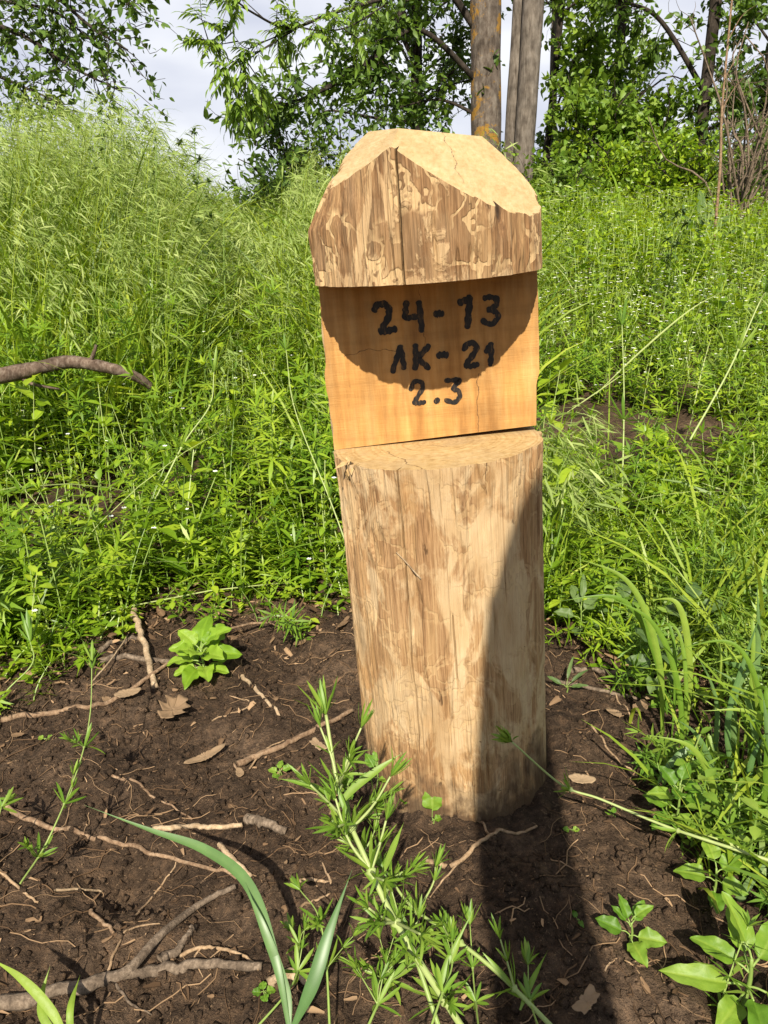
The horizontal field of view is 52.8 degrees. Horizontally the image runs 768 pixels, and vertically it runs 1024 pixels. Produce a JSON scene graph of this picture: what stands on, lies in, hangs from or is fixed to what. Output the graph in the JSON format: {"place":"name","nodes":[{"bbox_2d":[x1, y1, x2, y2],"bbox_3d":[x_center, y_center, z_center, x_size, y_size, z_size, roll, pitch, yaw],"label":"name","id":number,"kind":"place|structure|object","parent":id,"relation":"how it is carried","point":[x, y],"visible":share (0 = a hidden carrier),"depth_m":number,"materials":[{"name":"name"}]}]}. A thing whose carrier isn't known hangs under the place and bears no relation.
{"place":"outdoors","nodes":[
{"label":"outdoors","id":0,"kind":"place"},
{"bbox_2d":[0,229,767,1023],"bbox_3d":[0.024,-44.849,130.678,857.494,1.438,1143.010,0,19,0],"label":"ground","id":1,"kind":"structure","parent":0,"point":[534,813],"depth_m":1.10,"materials":[{"name":"soil"}]},
{"bbox_2d":[0,786,23,812],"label":"bedstraw plant","id":2,"kind":"object","parent":1,"relation":"on","point":[8,798],"visible":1,"depth_m":1.05,"materials":[{"name":"green plant"}]},
{"bbox_2d":[0,869,38,903],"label":"fallen stick","id":3,"kind":"object","parent":1,"relation":"on","point":[8,878],"visible":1,"depth_m":1.01,"materials":[{"name":"wood"}]},
{"bbox_2d":[1,608,51,696],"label":"bedstraw plant","id":4,"kind":"object","parent":1,"relation":"on","point":[28,634],"visible":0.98,"depth_m":1.47,"materials":[{"name":"green plant"}]},
{"bbox_2d":[0,963,79,1023],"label":"grass plant","id":5,"kind":"object","parent":1,"relation":"on","point":[46,1008],"depth_m":0.79,"materials":[{"name":"green plant"}]},
{"bbox_2d":[18,641,104,884],"bbox_3d":[-0.441,0.350,1.084,0.084,0.230,0.318,0,19,0],"label":"bedstraw plant","id":6,"kind":"object","parent":1,"relation":"on","point":[25,844],"visible":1,"depth_m":1.03,"materials":[{"name":"green plant"}]},
{"bbox_2d":[54,887,102,892],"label":"fallen stick","id":7,"kind":"object","parent":1,"relation":"on","point":[74,888],"visible":1,"depth_m":1.03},
{"bbox_2d":[0,0,187,145],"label":"drooping tree","id":8,"kind":"object","parent":1,"relation":"on","point":[57,55],"visible":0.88,"depth_m":5.71,"materials":[{"name":"green plant"}]},
{"bbox_2d":[88,909,113,933],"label":"fallen stick","id":9,"kind":"object","parent":1,"relation":"on","point":[98,918],"visible":1,"depth_m":0.97,"materials":[{"name":"wood"}]},
{"bbox_2d":[87,109,122,298],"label":"tall weed","id":10,"kind":"object","parent":1,"relation":"on","point":[101,149],"visible":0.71,"depth_m":3.11,"materials":[{"name":"green plant"}]},
{"bbox_2d":[97,634,138,653],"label":"fallen stick","id":11,"kind":"object","parent":1,"relation":"on","point":[106,645],"visible":0.84,"depth_m":1.59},
{"bbox_2d":[5,803,235,878],"bbox_3d":[-0.384,0.470,1.101,0.386,0.029,0.017,6,20,16],"label":"fallen stick","id":12,"kind":"object","parent":1,"relation":"on","point":[33,820],"visible":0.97,"depth_m":1.10,"materials":[{"name":"wood"}]},
{"bbox_2d":[114,687,140,697],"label":"dry leaf","id":13,"kind":"object","parent":1,"relation":"on","point":[126,692],"visible":1,"depth_m":1.42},
{"bbox_2d":[0,884,262,1015],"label":"fallen stick","id":14,"kind":"object","parent":1,"relation":"on","point":[14,1002],"visible":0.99,"depth_m":0.90,"materials":[{"name":"wood"}]},
{"bbox_2d":[107,923,159,971],"bbox_3d":[-0.315,0.528,0.940,0.027,0.014,0.092,10,21,27],"label":"bare root","id":15,"kind":"object","parent":1,"relation":"on","point":[114,952],"visible":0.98,"depth_m":0.94,"materials":[{"name":"brown plant"}]},
{"bbox_2d":[1,622,284,722],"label":"fallen stick","id":16,"kind":"object","parent":1,"relation":"on","point":[4,719],"visible":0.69,"depth_m":1.40,"materials":[{"name":"wood"}]},
{"bbox_2d":[130,607,157,688],"bbox_3d":[-0.489,0.272,1.574,0.019,0.043,0.293,-9,21,-24],"label":"fallen stick","id":17,"kind":"object","parent":1,"relation":"on","point":[144,642],"visible":1,"depth_m":1.56,"materials":[{"name":"wood"}]},
{"bbox_2d":[111,774,192,819],"bbox_3d":[-0.355,0.436,1.190,0.173,0.020,0.013,11,22,29],"label":"fallen stick","id":18,"kind":"object","parent":1,"relation":"on","point":[139,783],"visible":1,"depth_m":1.20,"materials":[{"name":"wood"}]},
{"bbox_2d":[100,653,205,679],"bbox_3d":[-0.454,0.302,1.540,0.232,0.029,0.037,4,19,11],"label":"fallen stick","id":19,"kind":"object","parent":1,"relation":"on","point":[106,659],"visible":0.57,"depth_m":1.55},
{"bbox_2d":[139,137,170,301],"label":"tall weed","id":20,"kind":"object","parent":1,"relation":"on","point":[153,173],"visible":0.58,"depth_m":3.05,"materials":[{"name":"green plant"}]},
{"bbox_2d":[134,862,176,915],"bbox_3d":[-0.312,0.516,1.044,0.016,0.031,0.094,7,20,20],"label":"bare root","id":21,"kind":"object","parent":1,"relation":"on","point":[143,906],"visible":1,"depth_m":1.06,"materials":[{"name":"brown plant"}]},
{"bbox_2d":[157,694,190,718],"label":"dry leaf","id":22,"kind":"object","parent":1,"relation":"on","point":[173,706],"visible":1,"depth_m":1.37,"materials":[{"name":"plant"}]},
{"bbox_2d":[125,345,227,557],"bbox_3d":[-0.496,-0.136,1.895,0.110,0.506,0.354,12,22,32],"label":"bedstraw plant","id":23,"kind":"object","parent":1,"relation":"on","point":[213,363],"visible":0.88,"depth_m":1.90,"materials":[{"name":"green plant"}]},
{"bbox_2d":[157,924,197,961],"bbox_3d":[-0.248,0.527,0.949,0.021,0.021,0.064,11,22,29],"label":"fallen stick","id":24,"kind":"object","parent":1,"relation":"on","point":[162,956],"visible":1,"depth_m":0.93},
{"bbox_2d":[174,127,219,351],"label":"tall weed","id":25,"kind":"object","parent":1,"relation":"on","point":[199,158],"visible":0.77,"depth_m":3.04,"materials":[{"name":"green plant"}]},
{"bbox_2d":[152,822,241,831],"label":"fallen stick","id":26,"kind":"object","parent":1,"relation":"on","point":[173,827],"visible":0.98,"depth_m":1.12,"materials":[{"name":"wood"}]},
{"bbox_2d":[166,616,241,689],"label":"leafy seedling","id":27,"kind":"object","parent":1,"relation":"on","point":[204,636],"visible":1,"depth_m":1.50,"materials":[{"name":"green plant"}]},
{"bbox_2d":[184,743,225,763],"bbox_3d":[-0.295,0.401,1.276,0.080,0.009,0.018,-17,25,-40],"label":"bark chip","id":28,"kind":"object","parent":1,"relation":"on","point":[207,754],"visible":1,"depth_m":1.28,"materials":[{"name":"brown wood"}]},
{"bbox_2d":[85,805,351,1023],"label":"grass plant","id":29,"kind":"object","parent":1,"relation":"on","point":[237,871],"depth_m":0.80,"materials":[{"name":"plant"}]},
{"bbox_2d":[180,945,258,977],"bbox_3d":[-0.196,0.533,0.923,0.106,0.022,0.041,1,19,4],"label":"bare root","id":30,"kind":"object","parent":1,"relation":"on","point":[196,948],"visible":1,"depth_m":0.94,"materials":[{"name":"brown plant"}]},
{"bbox_2d":[204,187,235,346],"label":"tall weed","id":31,"kind":"object","parent":1,"relation":"on","point":[223,216],"visible":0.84,"depth_m":3.02,"materials":[{"name":"green plant"}]},
{"bbox_2d":[217,842,251,876],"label":"fallen stick","id":32,"kind":"object","parent":1,"relation":"on","point":[222,848],"visible":0.63,"depth_m":1.08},
{"bbox_2d":[186,145,324,231],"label":"shrub","id":33,"kind":"object","parent":1,"relation":"on","point":[264,168],"visible":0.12,"depth_m":5.43,"materials":[{"name":"green plant"}]},
{"bbox_2d":[240,674,280,715],"bbox_3d":[-0.235,0.342,1.455,0.011,0.017,0.168,-12,22,-31],"label":"fallen stick","id":34,"kind":"object","parent":1,"relation":"on","point":[248,681],"visible":0.94,"depth_m":1.45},
{"bbox_2d":[252,981,275,1001],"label":"leafy seedling","id":35,"kind":"object","parent":1,"relation":"on","point":[256,991],"visible":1,"depth_m":0.87,"materials":[{"name":"green plant"}]},
{"bbox_2d":[243,813,287,834],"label":"fallen stick","id":36,"kind":"object","parent":1,"relation":"on","point":[258,821],"visible":1,"depth_m":1.11,"materials":[{"name":"wood"}]},
{"bbox_2d":[268,760,292,780],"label":"leafy seedling","id":37,"kind":"object","parent":1,"relation":"on","point":[286,767],"visible":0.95,"depth_m":1.25,"materials":[{"name":"green plant"}]},
{"bbox_2d":[266,967,305,986],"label":"fallen stick","id":38,"kind":"object","parent":1,"relation":"on","point":[271,980],"visible":0.43,"depth_m":0.88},
{"bbox_2d":[259,911,325,1023],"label":"bedstraw plant","id":39,"kind":"object","parent":1,"relation":"on","point":[299,945],"visible":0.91,"depth_m":0.83,"materials":[{"name":"green plant"}]},
{"bbox_2d":[233,708,353,768],"bbox_3d":[-0.150,0.385,1.322,0.234,0.024,0.018,-14,23,-34],"label":"fallen stick","id":40,"kind":"object","parent":1,"relation":"on","point":[258,755],"visible":0.99,"depth_m":1.30,"materials":[{"name":"wood"}]},
{"bbox_2d":[228,92,374,204],"bbox_3d":[-0.780,-2.900,6.737,1.410,1.485,1.280,-6,20,-17],"label":"shrub","id":41,"kind":"object","parent":1,"relation":"on","point":[274,133],"visible":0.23,"depth_m":6.61,"materials":[{"name":"green plant"}]},
{"bbox_2d":[277,334,343,538],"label":"bedstraw plant","id":42,"kind":"object","parent":1,"relation":"on","point":[285,346],"visible":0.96,"depth_m":1.84,"materials":[{"name":"green plant"}]},
{"bbox_2d":[299,862,331,883],"bbox_3d":[-0.095,0.480,1.023,0.054,0.013,0.036,0,19,0],"label":"bare root","id":43,"kind":"object","parent":1,"relation":"on","point":[309,879],"visible":0.88,"depth_m":1.02,"materials":[{"name":"brown plant"}]},
{"bbox_2d":[284,873,368,1023],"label":"bedstraw plant","id":44,"kind":"object","parent":1,"relation":"on","point":[294,883],"visible":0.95,"depth_m":0.82,"materials":[{"name":"green plant"}]},
{"bbox_2d":[172,0,504,152],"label":"lichen trunk tree","id":45,"kind":"object","parent":1,"relation":"on","point":[482,18],"visible":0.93,"depth_m":6.50,"materials":[{"name":"green plant"}]},
{"bbox_2d":[359,751,385,789],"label":"leafy seedling","id":46,"kind":"object","parent":1,"relation":"on","point":[372,760],"visible":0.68,"depth_m":1.18,"materials":[{"name":"green plant"}]},
{"bbox_2d":[287,676,472,1023],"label":"bedstraw plant","id":47,"kind":"object","parent":1,"relation":"on","point":[347,825],"visible":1,"depth_m":0.79,"materials":[{"name":"green plant"}]},
{"bbox_2d":[320,752,439,1023],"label":"bedstraw plant","id":48,"kind":"object","parent":1,"relation":"on","point":[419,912],"visible":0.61,"depth_m":0.83,"materials":[{"name":"green plant"}]},
{"bbox_2d":[0,75,767,640],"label":"grass","id":49,"kind":"structure","parent":1,"relation":"on","point":[48,199],"depth_m":2.88,"materials":[{"name":"plant"}]},
{"bbox_2d":[0,180,767,722],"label":"chickweed","id":50,"kind":"object","parent":1,"relation":"on","point":[54,636],"visible":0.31,"depth_m":2.23,"materials":[{"name":"green plant"}]},
{"bbox_2d":[0,237,767,651],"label":"bedstraw carpet","id":51,"kind":"object","parent":1,"relation":"on","point":[280,535],"visible":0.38,"depth_m":2.08,"materials":[{"name":"green plant"}]},
{"bbox_2d":[0,344,152,389],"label":"fallen branch","id":52,"kind":"object","parent":51,"relation":"on","point":[16,372],"visible":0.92,"depth_m":2.16,"materials":[{"name":"wood"}]},
{"bbox_2d":[0,542,767,1023],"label":"leaf litter","id":53,"kind":"object","parent":1,"relation":"on","point":[160,612],"visible":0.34,"depth_m":1.14,"materials":[{"name":"plant"}]},
{"bbox_2d":[337,915,444,1023],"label":"bedstraw plant","id":54,"kind":"object","parent":1,"relation":"on","point":[389,973],"visible":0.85,"depth_m":0.79,"materials":[{"name":"green plant"}]},
{"bbox_2d":[286,0,511,161],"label":"leafy tree","id":55,"kind":"object","parent":1,"relation":"on","point":[457,42],"visible":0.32,"depth_m":10.00,"materials":[{"name":"green plant"}]},
{"bbox_2d":[278,753,545,1009],"bbox_3d":[0.027,0.378,0.827,0.296,0.197,0.092,14,23,34],"label":"grass plant","id":56,"kind":"object","parent":1,"relation":"on","point":[354,787],"depth_m":0.84,"materials":[{"name":"green plant"}]},
{"bbox_2d":[308,128,546,822],"bbox_3d":[0.084,0.007,1.125,0.297,1.058,0.298,-4,19,2],"label":"marker post","id":57,"kind":"object","parent":1,"relation":"on","point":[426,249],"visible":0.99,"depth_m":1.04,"materials":[{"name":"brown wood"}]},
{"bbox_2d":[422,792,441,823],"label":"leafy seedling","id":58,"kind":"object","parent":1,"relation":"on","point":[432,803],"visible":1,"depth_m":1.12,"materials":[{"name":"green plant"}]},
{"bbox_2d":[430,909,471,1023],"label":"bedstraw plant","id":59,"kind":"object","parent":1,"relation":"on","point":[448,987],"visible":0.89,"depth_m":0.77,"materials":[{"name":"green plant"}]},
{"bbox_2d":[366,836,551,1023],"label":"bedstraw plant","id":60,"kind":"object","parent":1,"relation":"on","point":[495,968],"visible":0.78,"depth_m":0.80,"materials":[{"name":"green plant"}]},
{"bbox_2d":[458,899,494,1023],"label":"bedstraw plant","id":61,"kind":"object","parent":1,"relation":"on","point":[467,911],"visible":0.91,"depth_m":0.85,"materials":[{"name":"green plant"}]},
{"bbox_2d":[425,814,537,896],"bbox_3d":[0.111,0.459,1.093,0.211,0.029,0.097,-15,24,-36],"label":"bare root","id":62,"kind":"object","parent":1,"relation":"on","point":[463,858],"visible":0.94,"depth_m":1.06,"materials":[{"name":"brown plant"}]},
{"bbox_2d":[503,0,522,161],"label":"grey trunk tree","id":63,"kind":"object","parent":1,"relation":"on","point":[512,94],"visible":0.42,"depth_m":7.43,"materials":[{"name":"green plant"}]},
{"bbox_2d":[506,936,548,1023],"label":"bedstraw plant","id":64,"kind":"object","parent":1,"relation":"on","point":[527,955],"visible":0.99,"depth_m":0.79,"materials":[{"name":"green plant"}]},
{"bbox_2d":[513,0,544,180],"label":"grey trunk tree","id":65,"kind":"object","parent":1,"relation":"on","point":[530,54],"visible":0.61,"depth_m":7.28,"materials":[{"name":"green plant"}]},
{"bbox_2d":[502,127,576,163],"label":"shrub","id":66,"kind":"object","parent":1,"relation":"on","point":[540,140],"visible":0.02,"depth_m":9.75,"materials":[{"name":"green plant"}]},
{"bbox_2d":[503,136,624,231],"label":"shrub","id":67,"kind":"object","parent":1,"relation":"on","point":[580,176],"visible":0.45,"depth_m":6.87,"materials":[{"name":"green plant"}]},
{"bbox_2d":[547,656,588,692],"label":"leafy seedling","id":68,"kind":"object","parent":1,"relation":"on","point":[557,681],"visible":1,"depth_m":1.45,"materials":[{"name":"green plant"}]},
{"bbox_2d":[554,574,602,639],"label":"leafy seedling","id":69,"kind":"object","parent":1,"relation":"on","point":[587,604],"visible":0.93,"depth_m":1.62,"materials":[{"name":"green plant"}]},
{"bbox_2d":[568,773,595,783],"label":"dry leaf","id":70,"kind":"object","parent":1,"relation":"on","point":[579,778],"visible":1,"depth_m":1.22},
{"bbox_2d":[571,984,600,1014],"bbox_3d":[0.221,0.532,0.841,0.017,0.005,0.040,18,26,41],"label":"bark chip","id":71,"kind":"object","parent":1,"relation":"on","point":[586,1001],"visible":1,"depth_m":0.84,"materials":[{"name":"brown wood"}]},
{"bbox_2d":[538,0,636,165],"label":"slim tree","id":72,"kind":"object","parent":1,"relation":"on","point":[592,36],"visible":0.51,"depth_m":8.14,"materials":[{"name":"green plant"}]},
{"bbox_2d":[511,0,687,170],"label":"slim tree","id":73,"kind":"object","parent":1,"relation":"on","point":[631,72],"visible":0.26,"depth_m":8.32,"materials":[{"name":"green plant"}]},
{"bbox_2d":[541,42,659,180],"bbox_3d":[2.257,-3.865,8.155,1.334,1.934,1.406,0,19,0],"label":"shrub","id":74,"kind":"object","parent":1,"relation":"on","point":[617,116],"visible":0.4,"depth_m":7.91,"materials":[{"name":"green plant"}]},
{"bbox_2d":[560,680,641,699],"bbox_3d":[0.403,0.336,1.455,0.158,0.024,0.014,5,20,13],"label":"fallen stick","id":75,"kind":"object","parent":1,"relation":"on","point":[600,690],"visible":0.82,"depth_m":1.45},
{"bbox_2d":[571,667,655,678],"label":"fallen stick","id":76,"kind":"object","parent":1,"relation":"on","point":[594,669],"visible":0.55,"depth_m":1.51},
{"bbox_2d":[597,579,645,630],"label":"leafy seedling","id":77,"kind":"object","parent":1,"relation":"on","point":[623,594],"visible":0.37,"depth_m":1.64,"materials":[{"name":"green plant"}]},
{"bbox_2d":[602,298,651,496],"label":"bedstraw plant","id":78,"kind":"object","parent":1,"relation":"on","point":[622,318],"visible":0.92,"depth_m":2.11,"materials":[{"name":"green plant"}]},
{"bbox_2d":[490,724,767,861],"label":"bedstraw plant","id":79,"kind":"object","parent":1,"relation":"on","point":[504,736],"visible":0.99,"depth_m":1.04,"materials":[{"name":"green plant"}]},
{"bbox_2d":[545,0,716,111],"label":"leafy tree","id":80,"kind":"object","parent":1,"relation":"on","point":[652,75],"visible":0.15,"depth_m":11.08,"materials":[{"name":"green plant"}]},
{"bbox_2d":[595,894,666,967],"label":"leafy seedling","id":81,"kind":"object","parent":1,"relation":"on","point":[648,937],"visible":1,"depth_m":0.91,"materials":[{"name":"green plant"}]},
{"bbox_2d":[556,339,710,422],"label":"grass plant","id":82,"kind":"object","parent":1,"relation":"on","point":[629,369],"depth_m":2.23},
{"bbox_2d":[546,122,723,220],"bbox_3d":[2.463,-3.335,7.804,1.723,1.142,1.426,10,21,26],"label":"shrub","id":83,"kind":"object","parent":1,"relation":"on","point":[619,170],"visible":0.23,"depth_m":7.65,"materials":[{"name":"green plant"}]},
{"bbox_2d":[632,699,648,711],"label":"dry leaf","id":84,"kind":"object","parent":1,"relation":"on","point":[642,705],"visible":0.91,"depth_m":1.39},
{"bbox_2d":[624,627,681,698],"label":"leafy seedling","id":85,"kind":"object","parent":1,"relation":"on","point":[642,658],"visible":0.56,"depth_m":1.42,"materials":[{"name":"green plant"}]},
{"bbox_2d":[596,296,713,393],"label":"grass plant","id":86,"kind":"object","parent":1,"relation":"on","point":[649,343],"depth_m":2.16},
{"bbox_2d":[544,0,767,200],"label":"dark trunk tree","id":87,"kind":"object","parent":1,"relation":"on","point":[716,13],"visible":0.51,"depth_m":7.81,"materials":[{"name":"green plant"}]},
{"bbox_2d":[552,556,767,824],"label":"grass plant","id":88,"kind":"object","parent":1,"relation":"on","point":[650,628],"depth_m":1.24,"materials":[{"name":"green plant"}]},
{"bbox_2d":[559,484,767,1006],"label":"herbs","id":89,"kind":"object","parent":1,"relation":"on","point":[742,804],"visible":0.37,"depth_m":1.24,"materials":[{"name":"green plant"}]},
{"bbox_2d":[568,437,767,913],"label":"grass","id":90,"kind":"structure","parent":1,"relation":"on","point":[755,575],"depth_m":1.48,"materials":[{"name":"plant"}]},
{"bbox_2d":[655,204,690,319],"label":"tall weed","id":91,"kind":"object","parent":1,"relation":"on","point":[676,242],"visible":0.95,"depth_m":3.67,"materials":[{"name":"green plant"}]},
{"bbox_2d":[643,763,709,840],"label":"leafy seedling","id":92,"kind":"object","parent":1,"relation":"on","point":[676,778],"visible":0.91,"depth_m":1.09,"materials":[{"name":"green plant"}]},
{"bbox_2d":[625,73,731,202],"bbox_3d":[3.139,-3.839,8.373,1.376,1.653,1.714,0,19,0],"label":"shrub","id":93,"kind":"object","parent":1,"relation":"on","point":[667,123],"visible":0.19,"depth_m":8.34,"materials":[{"name":"green plant"}]},
{"bbox_2d":[626,112,757,226],"bbox_3d":[2.908,-3.086,7.162,1.311,1.200,1.631,7,20,18],"label":"shrub","id":94,"kind":"object","parent":1,"relation":"on","point":[679,176],"visible":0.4,"depth_m":6.93,"materials":[{"name":"green plant"}]},
{"bbox_2d":[662,581,723,649],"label":"leafy seedling","id":95,"kind":"object","parent":1,"relation":"on","point":[690,592],"visible":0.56,"depth_m":1.55,"materials":[{"name":"green plant"}]},
{"bbox_2d":[635,1,767,235],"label":"bare vines","id":96,"kind":"object","parent":1,"relation":"on","point":[747,178],"visible":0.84,"depth_m":6.01,"materials":[{"name":"plant"}]},
{"bbox_2d":[662,190,741,262],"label":"leafy seedling","id":97,"kind":"object","parent":1,"relation":"on","point":[699,197],"visible":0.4,"depth_m":5.09,"materials":[{"name":"green plant"}]},
{"bbox_2d":[673,836,748,913],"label":"leafy seedling","id":98,"kind":"object","parent":1,"relation":"on","point":[732,885],"visible":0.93,"depth_m":0.99,"materials":[{"name":"green plant"}]},
{"bbox_2d":[658,586,767,814],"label":"grass plant","id":99,"kind":"object","parent":1,"relation":"on","point":[731,730],"depth_m":1.18,"materials":[{"name":"plant"}]},
{"bbox_2d":[659,891,767,1023],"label":"leafy seedling","id":100,"kind":"object","parent":1,"relation":"on","point":[703,977],"visible":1,"depth_m":0.86,"materials":[{"name":"green plant"}]},
{"bbox_2d":[665,113,767,230],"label":"shrub","id":101,"kind":"object","parent":1,"relation":"on","point":[764,171],"visible":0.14,"depth_m":6.78,"materials":[{"name":"green plant"}]},
{"bbox_2d":[668,112,767,162],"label":"shrub","id":102,"kind":"object","parent":1,"relation":"on","point":[743,139],"visible":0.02,"depth_m":8.62,"materials":[{"name":"green plant"}]},
{"bbox_2d":[677,0,767,157],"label":"leafy tree","id":103,"kind":"object","parent":1,"relation":"on","point":[760,94],"visible":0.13,"depth_m":10.72,"materials":[{"name":"green plant"}]},
{"bbox_2d":[689,276,767,440],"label":"bedstraw plant","id":104,"kind":"object","parent":1,"relation":"on","point":[750,337],"visible":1,"depth_m":2.00,"materials":[{"name":"green plant"}]},
{"bbox_2d":[711,0,757,255],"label":"bare sapling","id":105,"kind":"object","parent":1,"relation":"on","point":[721,131],"visible":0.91,"depth_m":4.84,"materials":[{"name":"brown plant"}]},
{"bbox_2d":[735,693,767,901],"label":"grass plant","id":106,"kind":"object","parent":1,"relation":"on","point":[745,886],"depth_m":1.01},
{"bbox_2d":[0,0,767,206],"label":"sky","id":107,"kind":"structure","parent":0,"point":[185,80],"materials":[{"name":"white"}]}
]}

